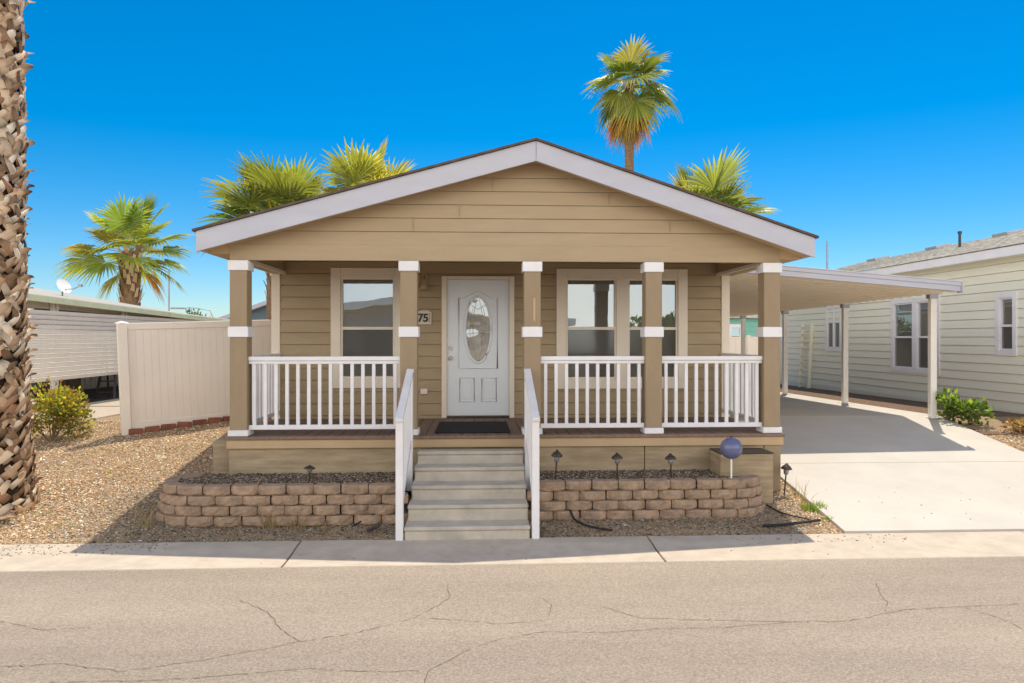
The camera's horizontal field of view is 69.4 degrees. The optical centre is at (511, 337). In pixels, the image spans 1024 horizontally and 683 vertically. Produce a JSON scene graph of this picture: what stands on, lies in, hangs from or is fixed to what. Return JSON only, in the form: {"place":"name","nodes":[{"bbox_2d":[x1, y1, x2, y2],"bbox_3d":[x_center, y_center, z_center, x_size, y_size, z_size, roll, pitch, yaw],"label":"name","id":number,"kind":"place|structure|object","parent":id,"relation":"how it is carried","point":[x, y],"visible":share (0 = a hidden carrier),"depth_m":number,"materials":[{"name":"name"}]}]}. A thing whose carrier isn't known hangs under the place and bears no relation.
{"place":"outdoors","nodes":[
{"label":"outdoors","id":0,"kind":"place"},
{"bbox_2d":[38,369,80,396],"bbox_3d":[-10.880,1.085,17.842,0.660,0.630,0.760,0,0,-3],"label":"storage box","id":1,"kind":"object","parent":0,"point":[75,383],"visible":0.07,"depth_m":17.64,"materials":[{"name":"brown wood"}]},
{"bbox_2d":[22,401,119,420],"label":"path","id":2,"kind":"structure","parent":0,"point":[106,409],"depth_m":13.55,"materials":[{"name":"beige concrete"}]},
{"bbox_2d":[31,386,118,410],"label":"side slab","id":3,"kind":"structure","parent":0,"point":[102,397],"depth_m":17.49,"materials":[{"name":"beige concrete"}]},
{"bbox_2d":[95,350,116,398],"bbox_3d":[-9.131,0.790,16.875,0.457,1.228,0.640,0,0,-3],"label":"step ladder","id":4,"kind":"object","parent":3,"relation":"on","point":[108,388],"visible":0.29,"depth_m":16.63,"materials":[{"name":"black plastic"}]},
{"bbox_2d":[0,557,1023,682],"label":"road","id":5,"kind":"structure","parent":0,"point":[136,620],"depth_m":5.39,"materials":[{"name":"grey asphalt"}]},
{"bbox_2d":[1,583,1020,682],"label":"road cracks","id":6,"kind":"object","parent":5,"relation":"on","point":[436,618],"visible":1,"depth_m":5.24,"materials":[{"name":"grey asphalt"}]},
{"bbox_2d":[0,406,1023,552],"bbox_3d":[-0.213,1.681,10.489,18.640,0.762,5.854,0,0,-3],"label":"gravel","id":7,"kind":"structure","parent":0,"point":[184,537],"depth_m":8.22,"materials":[{"name":"beige gravel"}]},
{"bbox_2d":[0,498,27,519],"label":"fallen leaf bases","id":8,"kind":"object","parent":7,"relation":"on","point":[5,516],"visible":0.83,"depth_m":7.88,"materials":[{"name":"beige plant"}]},
{"bbox_2d":[0,0,44,515],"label":"fan palm","id":9,"kind":"object","parent":7,"relation":"on","point":[17,458],"visible":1,"depth_m":8.14,"materials":[{"name":"brown plant"}]},
{"bbox_2d":[8,508,48,520],"bbox_3d":[-5.269,1.917,8.037,0.408,0.102,0.291,0,0,-3],"label":"dry weed","id":10,"kind":"object","parent":7,"relation":"on","point":[22,514],"visible":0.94,"depth_m":8.04,"materials":[{"name":"beige plant"}]},
{"bbox_2d":[36,521,74,531],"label":"dry weed","id":11,"kind":"object","parent":7,"relation":"on","point":[57,526],"visible":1,"depth_m":7.76,"materials":[{"name":"beige plant"}]},
{"bbox_2d":[21,375,96,441],"bbox_3d":[-6.648,1.048,10.692,1.087,1.021,0.981,0,0,-3],"label":"yellow shrub","id":12,"kind":"object","parent":7,"relation":"on","point":[64,403],"visible":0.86,"depth_m":10.70,"materials":[{"name":"green plant"}]},
{"bbox_2d":[91,467,133,476],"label":"dry weed","id":13,"kind":"object","parent":7,"relation":"on","point":[115,471],"visible":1,"depth_m":9.35,"materials":[{"name":"beige plant"}]},
{"bbox_2d":[19,288,229,407],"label":"neighbour house","id":14,"kind":"structure","parent":7,"relation":"on","point":[74,332],"depth_m":15.20,"materials":[{"name":"beige metal"}]},
{"bbox_2d":[56,279,82,295],"bbox_3d":[-10.113,-1.114,16.966,0.533,0.488,0.293,0,0,-3],"label":"satellite dish","id":15,"kind":"object","parent":14,"relation":"attached to","point":[63,285],"visible":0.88,"depth_m":16.96,"materials":[{"name":"grey metal"}]},
{"bbox_2d":[52,192,196,307],"bbox_3d":[-15.532,-2.155,29.963,4.859,7.670,4.890,0,0,33],"label":"fan palm","id":16,"kind":"object","parent":7,"relation":"on","point":[121,225],"visible":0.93,"depth_m":29.52,"materials":[{"name":"green plant"}]},
{"bbox_2d":[128,428,143,434],"bbox_3d":[-5.637,1.402,11.090,0.200,0.090,0.090,2,-1,-31],"label":"brick","id":17,"kind":"object","parent":7,"relation":"on","point":[132,431],"visible":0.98,"depth_m":11.05,"materials":[{"name":"red brick"}]},
{"bbox_2d":[134,495,160,529],"bbox_3d":[-3.835,1.841,7.794,0.452,0.346,0.344,0,0,20],"label":"dry weed","id":18,"kind":"object","parent":7,"relation":"on","point":[141,520],"visible":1,"depth_m":7.78,"materials":[{"name":"brown plant"}]},
{"bbox_2d":[145,425,159,432],"bbox_3d":[-5.452,1.382,11.216,0.200,0.090,0.090,-4,3,-32],"label":"brick","id":19,"kind":"object","parent":7,"relation":"on","point":[149,429],"visible":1,"depth_m":11.18,"materials":[{"name":"red brick"}]},
{"bbox_2d":[161,423,175,430],"bbox_3d":[-5.266,1.363,11.344,0.200,0.090,0.090,-1,-2,-35],"label":"brick","id":20,"kind":"object","parent":7,"relation":"on","point":[168,426],"visible":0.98,"depth_m":11.30,"materials":[{"name":"red brick"}]},
{"bbox_2d":[168,269,169,310],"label":"antenna pole","id":21,"kind":"object","parent":7,"relation":"on","point":[169,292],"visible":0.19,"depth_m":40.03,"materials":[{"name":"grey metal"}]},
{"bbox_2d":[177,422,191,427],"bbox_3d":[-5.080,1.343,11.472,0.200,0.090,0.090,4,-3,-30],"label":"brick","id":22,"kind":"object","parent":7,"relation":"on","point":[183,424],"visible":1,"depth_m":11.43,"materials":[{"name":"red brick"}]},
{"bbox_2d":[170,307,212,316],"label":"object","id":23,"kind":"object","parent":7,"relation":"on","point":[183,308],"visible":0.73,"depth_m":59.65,"materials":[{"name":"grey metal"}]},
{"bbox_2d":[115,320,270,435],"bbox_3d":[-4.721,0.588,11.777,2.789,1.785,0.194,-3,2,-34],"label":"vinyl fence","id":24,"kind":"object","parent":7,"relation":"on","point":[172,372],"visible":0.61,"depth_m":11.43,"materials":[{"name":"beige plastic"}]},
{"bbox_2d":[184,307,205,315],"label":"distant tree","id":25,"kind":"object","parent":7,"relation":"on","point":[194,313],"visible":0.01,"depth_m":64.86,"materials":[{"name":"green plant"}]},
{"bbox_2d":[192,419,206,425],"bbox_3d":[-4.895,1.324,11.598,0.200,0.090,0.090,-3,2,-35],"label":"brick","id":26,"kind":"object","parent":7,"relation":"on","point":[200,422],"visible":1,"depth_m":11.56,"materials":[{"name":"red brick"}]},
{"bbox_2d":[208,417,221,423],"bbox_3d":[-4.708,1.305,11.725,0.200,0.090,0.090,2,1,-29],"label":"brick","id":27,"kind":"object","parent":7,"relation":"on","point":[214,419],"visible":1,"depth_m":11.69,"materials":[{"name":"red brick"}]},
{"bbox_2d":[223,416,229,421],"bbox_3d":[-4.523,1.296,11.853,0.200,0.090,0.090,1,-2,-40],"label":"brick","id":28,"kind":"object","parent":7,"relation":"on","point":[226,418],"visible":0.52,"depth_m":11.78,"materials":[{"name":"red brick"}]},
{"bbox_2d":[217,521,241,533],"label":"dry weed","id":29,"kind":"object","parent":7,"relation":"on","point":[231,526],"visible":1,"depth_m":7.70,"materials":[{"name":"brown plant"}]},
{"bbox_2d":[219,301,266,319],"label":"slate house","id":30,"kind":"structure","parent":7,"relation":"on","point":[259,311],"depth_m":30.13,"materials":[{"name":"paint"}]},
{"bbox_2d":[192,150,331,319],"bbox_3d":[-6.270,-1.812,19.833,4.506,6.583,4.363,0,0,39],"label":"fan palm","id":31,"kind":"object","parent":7,"relation":"on","point":[262,187],"visible":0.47,"depth_m":19.35,"materials":[{"name":"green plant"}]},
{"bbox_2d":[257,506,287,530],"bbox_3d":[-2.550,1.875,7.806,0.302,0.298,0.455,0,0,-25],"label":"dry weed","id":32,"kind":"object","parent":7,"relation":"on","point":[269,525],"visible":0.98,"depth_m":7.74,"materials":[{"name":"brown plant"}]},
{"bbox_2d":[156,473,407,526],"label":"retaining wall","id":33,"kind":"structure","parent":7,"relation":"on","point":[197,505],"depth_m":7.85,"materials":[{"name":"beige concrete"}]},
{"bbox_2d":[282,512,311,530],"bbox_3d":[-2.264,1.903,7.768,0.375,0.239,0.282,0,0,-3],"label":"dry weed","id":34,"kind":"object","parent":7,"relation":"on","point":[298,525],"visible":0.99,"depth_m":7.76,"materials":[{"name":"brown plant"}]},
{"bbox_2d":[321,522,341,531],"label":"dry weed","id":35,"kind":"object","parent":7,"relation":"on","point":[332,527],"visible":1,"depth_m":7.75,"materials":[{"name":"brown plant"}]},
{"bbox_2d":[317,137,414,192],"bbox_3d":[-4.193,-2.323,22.134,4.073,7.606,4.173,0,0,-3],"label":"fan palm","id":36,"kind":"object","parent":7,"relation":"on","point":[358,168],"visible":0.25,"depth_m":21.23,"materials":[{"name":"green plant"}]},
{"bbox_2d":[367,523,380,532],"bbox_3d":[-1.429,1.958,7.643,0.148,0.092,0.045,0,0,-28],"label":"sprinkler head","id":37,"kind":"object","parent":7,"relation":"on","point":[377,525],"visible":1,"depth_m":7.63},
{"bbox_2d":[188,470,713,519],"bbox_3d":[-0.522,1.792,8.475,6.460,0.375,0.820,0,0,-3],"label":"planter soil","id":38,"kind":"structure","parent":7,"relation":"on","point":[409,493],"depth_m":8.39,"materials":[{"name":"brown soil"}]},
{"bbox_2d":[179,469,740,485],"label":"planter gravel","id":39,"kind":"structure","parent":38,"relation":"on","point":[345,478],"depth_m":8.50,"materials":[{"name":"brown gravel"}]},
{"bbox_2d":[304,465,315,482],"bbox_3d":[-2.235,1.525,8.155,0.132,0.250,0.132,3,-3,-3],"label":"path light","id":40,"kind":"object","parent":39,"relation":"on","point":[309,468],"visible":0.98,"depth_m":8.14,"materials":[{"name":"brown metal"}]},
{"bbox_2d":[551,450,561,479],"bbox_3d":[0.495,1.455,8.299,0.132,0.410,0.132,3,2,-3],"label":"path light","id":41,"kind":"object","parent":39,"relation":"on","point":[556,454],"visible":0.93,"depth_m":8.27,"materials":[{"name":"brown metal"}]},
{"bbox_2d":[611,453,622,478],"bbox_3d":[1.184,1.475,8.327,0.132,0.370,0.132,-1,0,-3],"label":"path light","id":42,"kind":"object","parent":39,"relation":"on","point":[616,457],"visible":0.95,"depth_m":8.30,"materials":[{"name":"brown metal"}]},
{"bbox_2d":[665,453,675,477],"bbox_3d":[1.792,1.480,8.341,0.132,0.360,0.132,-2,-2,-3],"label":"path light","id":43,"kind":"object","parent":39,"relation":"on","point":[670,457],"visible":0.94,"depth_m":8.32,"materials":[{"name":"brown metal"}]},
{"bbox_2d":[720,436,742,477],"bbox_3d":[2.460,1.387,8.299,0.244,0.585,0.244,0,0,-3],"label":"gazing globe","id":44,"kind":"object","parent":39,"relation":"on","point":[731,447],"visible":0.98,"depth_m":8.22,"materials":[{"name":"blue glass"}]},
{"bbox_2d":[404,449,529,539],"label":"front steps","id":45,"kind":"structure","parent":7,"relation":"on","point":[465,494],"depth_m":8.01,"materials":[{"name":"concrete"}]},
{"bbox_2d":[395,369,413,540],"bbox_3d":[-1.165,1.221,8.068,0.080,1.717,1.300,0,0,-3],"label":"stair handrail","id":46,"kind":"object","parent":45,"relation":"attached to","point":[404,445],"visible":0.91,"depth_m":7.79,"materials":[{"name":"white paint"}]},
{"bbox_2d":[524,369,539,538],"bbox_3d":[0.212,1.221,8.135,0.080,1.717,1.300,0,0,-3],"label":"stair handrail","id":47,"kind":"object","parent":45,"relation":"attached to","point":[531,442],"visible":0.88,"depth_m":7.85,"materials":[{"name":"white paint"}]},
{"bbox_2d":[281,548,666,567],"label":"sidewalk joint","id":48,"kind":"object","parent":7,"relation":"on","point":[654,548],"visible":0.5,"depth_m":6.96,"materials":[{"name":"grey concrete"}]},
{"bbox_2d":[0,531,1023,571],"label":"kerb","id":49,"kind":"structure","parent":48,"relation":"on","point":[344,553],"depth_m":7.15,"materials":[{"name":"concrete"}]},
{"bbox_2d":[0,487,1008,563],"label":"loose pebbles","id":50,"kind":"object","parent":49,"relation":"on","point":[304,553],"visible":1,"depth_m":7.22,"materials":[{"name":"stone"}]},
{"bbox_2d":[192,137,818,503],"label":"house","id":51,"kind":"structure","parent":7,"relation":"on","point":[592,293],"depth_m":8.97,"materials":[{"name":"beige wood"}]},
{"bbox_2d":[331,268,399,387],"bbox_3d":[-2.076,-0.145,10.674,1.050,1.730,0.095,0,0,-3],"label":"window","id":52,"kind":"structure","parent":51,"relation":"in","point":[338,275],"depth_m":10.65,"materials":[{"name":"white glass"}]},
{"bbox_2d":[435,421,509,432],"bbox_3d":[-0.506,1.152,9.587,0.920,0.012,1.160,0,0,-3],"label":"doormat","id":53,"kind":"object","parent":51,"relation":"on","point":[476,427],"visible":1,"depth_m":9.47,"materials":[{"name":"black rubber"}]},
{"bbox_2d":[447,280,508,415],"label":"front door","id":54,"kind":"structure","parent":51,"relation":"in","point":[477,310],"depth_m":10.75,"materials":[{"name":"paint"}]},
{"bbox_2d":[556,269,687,388],"bbox_3d":[1.610,-0.135,10.854,1.930,1.750,0.095,0,0,-3],"label":"window","id":55,"kind":"structure","parent":51,"relation":"in","point":[621,278],"depth_m":10.84,"materials":[{"name":"white glass"}]},
{"bbox_2d":[569,510,612,530],"bbox_3d":[0.812,1.942,7.874,0.562,0.147,0.091,0,0,41],"label":"drip hose","id":56,"kind":"object","parent":7,"relation":"on","point":[581,523],"visible":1,"depth_m":7.83,"materials":[{"name":"black rubber"}]},
{"bbox_2d":[581,35,681,170],"bbox_3d":[4.740,-5.123,29.715,4.175,13.607,4.246,0,0,-3],"label":"fan palm","id":57,"kind":"object","parent":7,"relation":"on","point":[629,124],"visible":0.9,"depth_m":29.45,"materials":[{"name":"green plant"}]},
{"bbox_2d":[527,474,764,520],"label":"retaining wall","id":58,"kind":"structure","parent":7,"relation":"on","point":[721,498],"depth_m":8.11,"materials":[{"name":"beige concrete"}]},
{"bbox_2d":[668,142,782,215],"bbox_3d":[5.195,-1.795,19.850,4.327,6.549,4.324,0,0,-3],"label":"fan palm","id":59,"kind":"object","parent":7,"relation":"on","point":[717,181],"visible":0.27,"depth_m":19.32,"materials":[{"name":"green plant"}]},
{"bbox_2d":[730,315,757,336],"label":"teal house","id":60,"kind":"structure","parent":7,"relation":"on","point":[751,324],"depth_m":36.07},
{"bbox_2d":[730,324,740,336],"bbox_3d":[10.887,-0.170,36.034,0.750,1.000,0.075,0,0,-3],"label":"window","id":61,"kind":"structure","parent":60,"relation":"in","point":[731,325],"depth_m":36.01,"materials":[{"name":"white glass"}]},
{"bbox_2d":[730,335,757,354],"bbox_3d":[12.180,0.780,32.605,8.500,1.800,0.150,0,0,-3],"label":"white fence","id":62,"kind":"object","parent":7,"relation":"on","point":[751,345],"visible":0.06,"depth_m":32.50,"materials":[{"name":"plastic"}]},
{"bbox_2d":[781,463,791,493],"bbox_3d":[3.285,1.706,8.890,0.132,0.410,0.132,5,0,-3],"label":"path light","id":63,"kind":"object","parent":7,"relation":"on","point":[786,467],"visible":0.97,"depth_m":8.87,"materials":[{"name":"brown metal"}]},
{"bbox_2d":[766,505,809,519],"bbox_3d":[3.055,1.945,8.214,0.084,0.088,0.556,0,0,-38],"label":"irrigation line","id":64,"kind":"object","parent":7,"relation":"on","point":[787,514],"visible":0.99,"depth_m":8.18,"materials":[{"name":"black rubber"}]},
{"bbox_2d":[763,519,820,526],"bbox_3d":[3.005,1.982,7.928,0.683,0.057,0.047,0,0,-13],"label":"black pipe","id":65,"kind":"object","parent":7,"relation":"on","point":[791,523],"visible":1,"depth_m":7.91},
{"bbox_2d":[786,474,814,503],"bbox_3d":[3.345,1.760,8.622,0.501,0.330,0.316,0,0,-24],"label":"dry weed","id":66,"kind":"object","parent":7,"relation":"on","point":[801,497],"visible":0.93,"depth_m":8.63,"materials":[{"name":"beige plant"}]},
{"bbox_2d":[800,500,826,512],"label":"grass tuft","id":67,"kind":"object","parent":7,"relation":"on","point":[810,507],"visible":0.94,"depth_m":8.38,"materials":[{"name":"green plant"}]},
{"bbox_2d":[826,241,827,268],"bbox_3d":[12.759,-1.070,29.955,0.092,5.700,0.092,0,0,-25],"label":"flag pole","id":68,"kind":"object","parent":7,"relation":"on","point":[826,254],"visible":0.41,"depth_m":29.93,"materials":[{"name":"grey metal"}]},
{"bbox_2d":[780,228,1023,413],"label":"neighbour house","id":69,"kind":"structure","parent":7,"relation":"on","point":[980,337],"depth_m":15.57,"materials":[{"name":"beige wood"}]},
{"bbox_2d":[825,305,840,351],"bbox_3d":[8.568,-0.260,19.645,0.095,1.240,0.870,0,0,-3],"label":"window","id":70,"kind":"structure","parent":69,"relation":"in","point":[827,325],"depth_m":19.62,"materials":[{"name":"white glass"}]},
{"bbox_2d":[891,295,940,374],"bbox_3d":[8.744,-0.055,16.034,0.095,1.630,1.780,0,0,-3],"label":"window","id":71,"kind":"structure","parent":69,"relation":"in","point":[900,325],"depth_m":16.04,"materials":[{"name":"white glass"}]},
{"bbox_2d":[995,291,1017,355],"bbox_3d":[8.879,-0.250,13.252,0.095,1.140,0.530,0,0,-3],"label":"window","id":72,"kind":"structure","parent":69,"relation":"in","point":[1011,297],"depth_m":13.30,"materials":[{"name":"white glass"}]},
{"bbox_2d":[780,384,1023,434],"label":"dirt strip","id":73,"kind":"object","parent":7,"relation":"on","point":[904,404],"visible":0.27,"depth_m":15.49,"materials":[{"name":"brown soil"}]},
{"bbox_2d":[798,323,813,387],"bbox_3d":[8.393,0.510,21.133,0.190,1.865,0.580,0,0,-3],"label":"ladder","id":74,"kind":"object","parent":73,"relation":"on","point":[809,362],"visible":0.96,"depth_m":21.01,"materials":[{"name":"beige"}]},
{"bbox_2d":[948,396,994,425],"bbox_3d":[7.391,1.189,11.896,0.702,0.515,0.524,0,0,-22],"label":"green shrub","id":75,"kind":"object","parent":73,"relation":"on","point":[970,411],"visible":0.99,"depth_m":11.85,"materials":[{"name":"green plant"}]},
{"bbox_2d":[936,387,962,423],"bbox_3d":[7.129,1.102,12.106,0.458,0.626,0.525,0,0,13],"label":"green shrub","id":76,"kind":"object","parent":7,"relation":"on","point":[945,400],"visible":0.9,"depth_m":12.05,"materials":[{"name":"green plant"}]},
{"bbox_2d":[1000,417,1023,433],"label":"dry shrub","id":77,"kind":"object","parent":7,"relation":"on","point":[1015,428],"visible":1,"depth_m":11.43,"materials":[{"name":"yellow plant"}]},
{"bbox_2d":[18,0,1023,317],"label":"sky","id":78,"kind":"structure","parent":0,"point":[875,128],"materials":[{"name":"blue"}]},
{"bbox_2d":[730,392,1023,533],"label":"driveway","id":79,"kind":"structure","parent":0,"point":[854,466],"depth_m":9.66,"materials":[{"name":"concrete"}]},
{"bbox_2d":[730,265,963,417],"bbox_3d":[4.923,0.118,16.429,3.830,2.619,10.060,0,0,-3],"label":"carport","id":80,"kind":"object","parent":79,"relation":"on","point":[802,288],"visible":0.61,"depth_m":12.40,"materials":[{"name":"paint"}]}
]}

